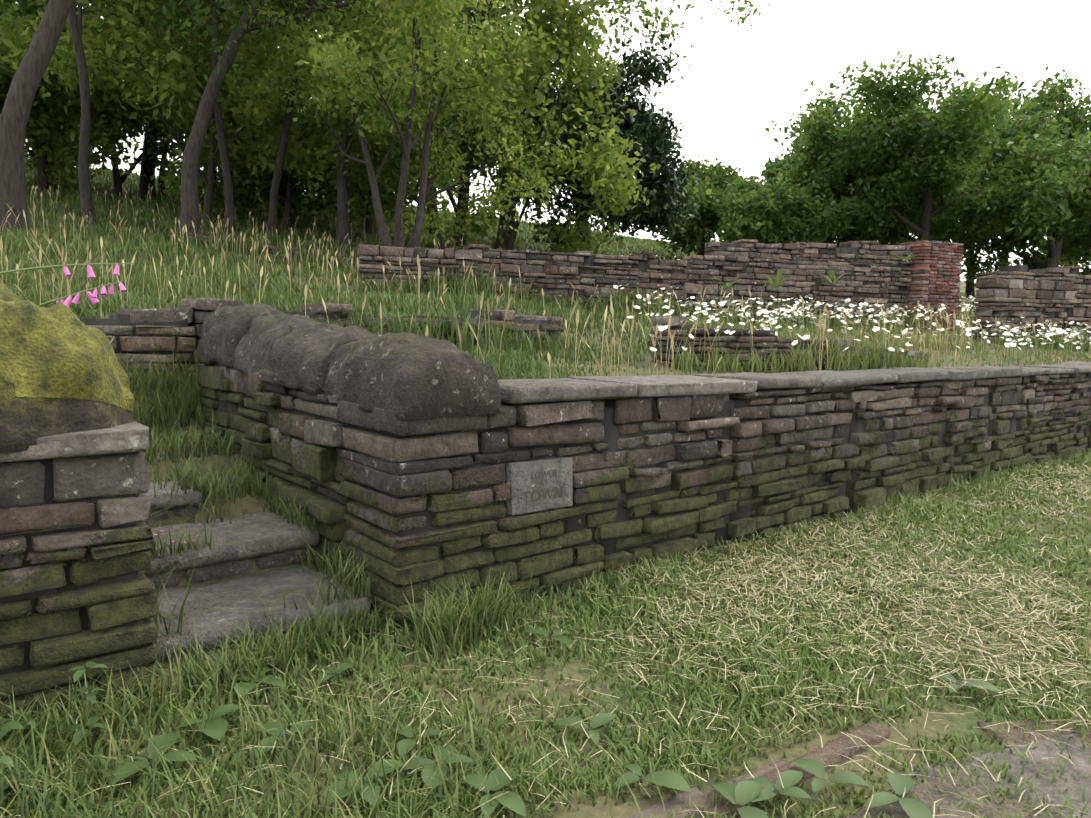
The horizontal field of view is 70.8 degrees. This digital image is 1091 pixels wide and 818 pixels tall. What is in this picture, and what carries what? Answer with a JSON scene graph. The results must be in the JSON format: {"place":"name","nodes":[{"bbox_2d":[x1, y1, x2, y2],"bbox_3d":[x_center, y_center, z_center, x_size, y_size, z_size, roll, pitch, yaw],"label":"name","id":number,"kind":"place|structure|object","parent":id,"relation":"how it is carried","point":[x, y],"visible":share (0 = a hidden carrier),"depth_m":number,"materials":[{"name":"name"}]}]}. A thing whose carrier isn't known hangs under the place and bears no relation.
{"place":"outdoors","nodes":[
{"label":"outdoors","id":0,"kind":"place"},
{"bbox_2d":[0,170,1090,817],"bbox_3d":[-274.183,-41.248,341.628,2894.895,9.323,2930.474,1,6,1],"label":"ground","id":1,"kind":"structure","parent":0,"point":[950,716],"depth_m":3.08,"materials":[{"name":"green plant"}]},
{"bbox_2d":[0,65,62,162],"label":"tree","id":2,"kind":"object","parent":1,"relation":"on","point":[6,89],"visible":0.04,"depth_m":24.21,"materials":[{"name":"green plant"}]},
{"bbox_2d":[0,661,107,817],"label":"nettle weeds","id":3,"kind":"object","parent":1,"relation":"on","point":[7,727],"visible":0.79,"depth_m":2.47,"materials":[{"name":"green plant"}]},
{"bbox_2d":[28,110,122,173],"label":"tree","id":4,"kind":"object","parent":1,"relation":"on","point":[76,163],"visible":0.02,"depth_m":35.25,"materials":[{"name":"green plant"}]},
{"bbox_2d":[0,0,159,191],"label":"tree","id":5,"kind":"object","parent":1,"relation":"on","point":[43,164],"visible":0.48,"depth_m":24.10,"materials":[{"name":"green plant"}]},
{"bbox_2d":[0,0,207,224],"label":"tree","id":6,"kind":"object","parent":1,"relation":"on","point":[86,202],"visible":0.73,"depth_m":18.51,"materials":[{"name":"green plant"}]},
{"bbox_2d":[0,0,234,196],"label":"tree","id":7,"kind":"object","parent":1,"relation":"on","point":[49,102],"visible":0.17,"depth_m":24.63,"materials":[{"name":"green plant"}]},
{"bbox_2d":[0,0,268,234],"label":"tree","id":8,"kind":"object","parent":1,"relation":"on","point":[25,82],"visible":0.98,"depth_m":14.21,"materials":[{"name":"green plant"}]},
{"bbox_2d":[0,0,288,199],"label":"tree","id":9,"kind":"object","parent":1,"relation":"on","point":[144,182],"visible":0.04,"depth_m":27.27,"materials":[{"name":"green plant"}]},
{"bbox_2d":[0,0,331,186],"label":"tree","id":10,"kind":"object","parent":1,"relation":"on","point":[86,38],"visible":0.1,"depth_m":21.10,"materials":[{"name":"green plant"}]},
{"bbox_2d":[38,0,310,197],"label":"tree","id":11,"kind":"object","parent":1,"relation":"on","point":[42,89],"visible":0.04,"depth_m":24.93,"materials":[{"name":"green plant"}]},
{"bbox_2d":[1,0,368,223],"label":"tree","id":12,"kind":"object","parent":1,"relation":"on","point":[191,82],"visible":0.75,"depth_m":21.03,"materials":[{"name":"green plant"}]},
{"bbox_2d":[111,0,277,232],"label":"tree","id":13,"kind":"object","parent":1,"relation":"on","point":[228,198],"visible":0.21,"depth_m":20.40,"materials":[{"name":"green plant"}]},
{"bbox_2d":[134,0,349,216],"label":"tree","id":14,"kind":"object","parent":1,"relation":"on","point":[254,53],"depth_m":26.85,"materials":[{"name":"green plant"}]},
{"bbox_2d":[123,0,372,210],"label":"tree","id":15,"kind":"object","parent":1,"relation":"on","point":[301,9],"depth_m":27.89,"materials":[{"name":"green plant"}]},
{"bbox_2d":[142,481,370,662],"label":"steps","id":16,"kind":"structure","parent":1,"relation":"on","point":[263,539],"depth_m":3.72,"materials":[{"name":"stone"}]},
{"bbox_2d":[149,89,369,230],"bbox_3d":[-9.353,-8.321,25.593,7.024,5.220,4.788,-2,6,-27],"label":"tree","id":17,"kind":"object","parent":1,"relation":"on","point":[286,201],"visible":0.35,"depth_m":24.84,"materials":[{"name":"green plant"}]},
{"bbox_2d":[74,0,444,225],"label":"tree","id":18,"kind":"object","parent":1,"relation":"on","point":[292,51],"visible":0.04,"depth_m":29.14,"materials":[{"name":"green plant"}]},
{"bbox_2d":[177,0,515,234],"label":"tree","id":19,"kind":"object","parent":1,"relation":"on","point":[189,179],"visible":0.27,"depth_m":18.21,"materials":[{"name":"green plant"}]},
{"bbox_2d":[195,0,497,234],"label":"tree","id":20,"kind":"object","parent":1,"relation":"on","point":[272,212],"visible":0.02,"depth_m":21.57,"materials":[{"name":"green plant"}]},
{"bbox_2d":[253,87,480,235],"bbox_3d":[-5.424,-8.676,26.125,7.756,6.363,6.197,1,6,1],"label":"tree","id":21,"kind":"object","parent":1,"relation":"on","point":[370,223],"visible":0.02,"depth_m":25.04,"materials":[{"name":"green plant"}]},
{"bbox_2d":[311,0,486,248],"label":"tree","id":22,"kind":"object","parent":1,"relation":"on","point":[342,221],"visible":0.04,"depth_m":20.65,"materials":[{"name":"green plant"}]},
{"bbox_2d":[225,0,581,248],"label":"tree","id":23,"kind":"object","parent":1,"relation":"on","point":[410,79],"visible":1,"depth_m":17.67,"materials":[{"name":"green plant"}]},
{"bbox_2d":[304,16,518,249],"bbox_3d":[-3.744,-6.705,23.848,7.556,9.071,7.512,6,7,41],"label":"tree","id":24,"kind":"object","parent":1,"relation":"on","point":[357,171],"visible":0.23,"depth_m":22.00,"materials":[{"name":"green plant"}]},
{"bbox_2d":[282,0,559,234],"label":"tree","id":25,"kind":"object","parent":1,"relation":"on","point":[452,200],"depth_m":31.92,"materials":[{"name":"green plant"}]},
{"bbox_2d":[315,0,551,233],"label":"tree","id":26,"kind":"object","parent":1,"relation":"on","point":[431,231],"depth_m":32.45,"materials":[{"name":"green plant"}]},
{"bbox_2d":[0,628,1003,817],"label":"dock weeds","id":27,"kind":"object","parent":1,"relation":"on","point":[744,792],"visible":0.71,"depth_m":2.38,"materials":[{"name":"green plant"}]},
{"bbox_2d":[347,0,692,248],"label":"tree","id":28,"kind":"object","parent":1,"relation":"on","point":[462,189],"visible":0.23,"depth_m":24.27,"materials":[{"name":"green plant"}]},
{"bbox_2d":[0,351,1090,737],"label":"yard walls","id":29,"kind":"structure","parent":1,"relation":"on","point":[98,463],"depth_m":4.08,"materials":[{"name":"stone"}]},
{"bbox_2d":[0,296,132,452],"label":"boulder","id":30,"kind":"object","parent":29,"relation":"on","point":[26,423],"depth_m":2.59,"materials":[{"name":"stone"}]},
{"bbox_2d":[0,281,133,410],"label":"moss cushions","id":31,"kind":"object","parent":30,"relation":"on","point":[59,349],"visible":0.92,"depth_m":2.63,"materials":[{"name":"plant"}]},
{"bbox_2d":[0,263,134,308],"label":"flower","id":32,"kind":"object","parent":30,"relation":"on","point":[91,296],"visible":0.67,"depth_m":3.08,"materials":[{"name":"purple"}]},
{"bbox_2d":[196,303,501,419],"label":"boulders","id":33,"kind":"object","parent":29,"relation":"on","point":[405,376],"visible":1,"depth_m":3.87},
{"bbox_2d":[506,457,572,514],"bbox_3d":[-0.049,0.400,4.087,0.425,0.274,0.121,-4,7,-39],"label":"plaque","id":34,"kind":"object","parent":29,"relation":"attached to","point":[518,477],"visible":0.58,"depth_m":4.02,"materials":[{"name":"stone"}]},
{"bbox_2d":[523,486,562,502],"bbox_3d":[-0.012,0.451,4.042,0.268,0.060,0.004,-3,7,-39],"label":"engraved lettering","id":35,"kind":"object","parent":34,"relation":"attached to","point":[547,490],"visible":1,"depth_m":4.04,"materials":[{"name":"grey stone"}]},
{"bbox_2d":[531,470,555,478],"bbox_3d":[-0.007,0.343,4.034,0.169,0.035,0.004,-3,7,-39],"label":"engraved lettering","id":36,"kind":"object","parent":34,"relation":"attached to","point":[543,474],"visible":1,"depth_m":4.03,"materials":[{"name":"grey stone"}]},
{"bbox_2d":[498,361,1090,403],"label":"coping slabs","id":37,"kind":"structure","parent":29,"relation":"on","point":[569,388],"depth_m":5.15,"materials":[{"name":"grey stone"}]},
{"bbox_2d":[0,347,1090,817],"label":"grass tufts","id":38,"kind":"object","parent":1,"relation":"on","point":[240,481],"visible":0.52,"depth_m":3.04,"materials":[{"name":"green plant"}]},
{"bbox_2d":[0,232,1090,704],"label":"stone wall","id":39,"kind":"structure","parent":1,"relation":"on","point":[612,436],"depth_m":5.67,"materials":[{"name":"grey stone"}]},
{"bbox_2d":[87,233,1090,371],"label":"ruin walls","id":40,"kind":"structure","parent":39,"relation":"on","point":[156,338],"depth_m":13.69,"materials":[{"name":"grey stone"}]},
{"bbox_2d":[707,252,915,290],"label":"wall ferns","id":41,"kind":"object","parent":40,"relation":"attached to","point":[832,280],"depth_m":13.70,"materials":[{"name":"green plant"}]},
{"bbox_2d":[899,240,963,330],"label":"brick pier","id":42,"kind":"structure","parent":39,"relation":"on","point":[944,262],"depth_m":17.27,"materials":[{"name":"red brick"}]},
{"bbox_2d":[0,453,1090,817],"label":"dry grass clippings","id":43,"kind":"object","parent":1,"relation":"on","point":[946,589],"depth_m":3.71,"materials":[{"name":"beige plant"}]},
{"bbox_2d":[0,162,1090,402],"bbox_3d":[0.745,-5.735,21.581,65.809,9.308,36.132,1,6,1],"label":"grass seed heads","id":44,"kind":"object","parent":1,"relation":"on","point":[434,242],"depth_m":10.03,"materials":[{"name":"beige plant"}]},
{"bbox_2d":[431,0,660,254],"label":"tree","id":45,"kind":"object","parent":1,"relation":"on","point":[583,71],"visible":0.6,"depth_m":22.16,"materials":[{"name":"green plant"}]},
{"bbox_2d":[487,24,701,251],"bbox_3d":[1.718,-8.813,26.633,7.501,8.085,8.108,1,6,1],"label":"dark tree","id":46,"kind":"object","parent":1,"relation":"on","point":[650,133],"visible":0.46,"depth_m":25.69,"materials":[{"name":"green plant"}]},
{"bbox_2d":[432,0,770,249],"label":"tree","id":47,"kind":"object","parent":1,"relation":"on","point":[498,244],"visible":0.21,"depth_m":26.34,"materials":[{"name":"green plant"}]},
{"bbox_2d":[653,152,756,259],"bbox_3d":[7.701,-10.103,38.532,5.803,5.827,7.039,6,8,43],"label":"tree","id":48,"kind":"object","parent":1,"relation":"on","point":[713,181],"visible":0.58,"depth_m":37.59,"materials":[{"name":"green plant"}]},
{"bbox_2d":[713,175,829,244],"bbox_3d":[9.695,-7.895,33.396,4.845,4.865,5.422,1,6,1],"label":"tree","id":49,"kind":"object","parent":1,"relation":"on","point":[765,214],"visible":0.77,"depth_m":31.85,"materials":[{"name":"green plant"}]},
{"bbox_2d":[754,133,805,190],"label":"tree","id":50,"kind":"object","parent":1,"relation":"on","point":[768,172],"visible":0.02,"depth_m":43.31,"materials":[{"name":"green plant"}]},
{"bbox_2d":[608,248,1090,374],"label":"daisies","id":51,"kind":"object","parent":1,"relation":"on","point":[1059,331],"visible":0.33,"depth_m":11.35,"materials":[{"name":"white plant"}]},
{"bbox_2d":[776,80,936,247],"bbox_3d":[14.273,-9.979,35.348,7.577,9.381,8.792,1,6,1],"label":"tree","id":52,"kind":"object","parent":1,"relation":"on","point":[822,175],"visible":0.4,"depth_m":33.79,"materials":[{"name":"green plant"}]},
{"bbox_2d":[627,717,1090,817],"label":"paving stones","id":53,"kind":"object","parent":1,"relation":"on","point":[830,751],"visible":0.71,"depth_m":2.46,"materials":[{"name":"stone"}]},
{"bbox_2d":[765,78,996,244],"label":"tree","id":54,"kind":"object","parent":1,"relation":"on","point":[935,206],"visible":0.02,"depth_m":41.74,"materials":[{"name":"green plant"}]},
{"bbox_2d":[797,49,1024,247],"bbox_3d":[15.901,-9.867,33.768,9.059,10.671,9.549,4,6,31],"label":"tree","id":55,"kind":"object","parent":1,"relation":"on","point":[969,119],"visible":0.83,"depth_m":31.69,"materials":[{"name":"green plant"}]},
{"bbox_2d":[901,88,1065,298],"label":"tree","id":56,"kind":"object","parent":1,"relation":"on","point":[944,231],"visible":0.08,"depth_m":42.88,"materials":[{"name":"green plant"}]},
{"bbox_2d":[915,66,1090,267],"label":"tree","id":57,"kind":"object","parent":1,"relation":"on","point":[1078,117],"visible":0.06,"depth_m":37.64,"materials":[{"name":"green plant"}]},
{"bbox_2d":[932,108,1090,288],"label":"tree","id":58,"kind":"object","parent":1,"relation":"on","point":[1041,176],"visible":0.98,"depth_m":30.40,"materials":[{"name":"green plant"}]},
{"bbox_2d":[1034,228,1090,274],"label":"tree","id":59,"kind":"object","parent":1,"relation":"on","point":[1064,260],"visible":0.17,"depth_m":42.22,"materials":[{"name":"green plant"}]},
{"bbox_2d":[1057,137,1090,269],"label":"tree","id":60,"kind":"object","parent":1,"relation":"on","point":[1085,252],"visible":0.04,"depth_m":34.08,"materials":[{"name":"green plant"}]},
{"bbox_2d":[0,162,1090,411],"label":"meadow grass","id":61,"kind":"structure","parent":0,"point":[148,284],"depth_m":11.80,"materials":[{"name":"green plant"}]},
{"bbox_2d":[16,0,1090,282],"label":"sky","id":62,"kind":"structure","parent":0,"point":[741,79],"materials":[{"name":"white"}]},
{"bbox_2d":[112,219,1090,446],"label":"tall grass","id":63,"kind":"structure","parent":0,"point":[496,339],"depth_m":8.26,"materials":[{"name":"green plant"}]}
]}

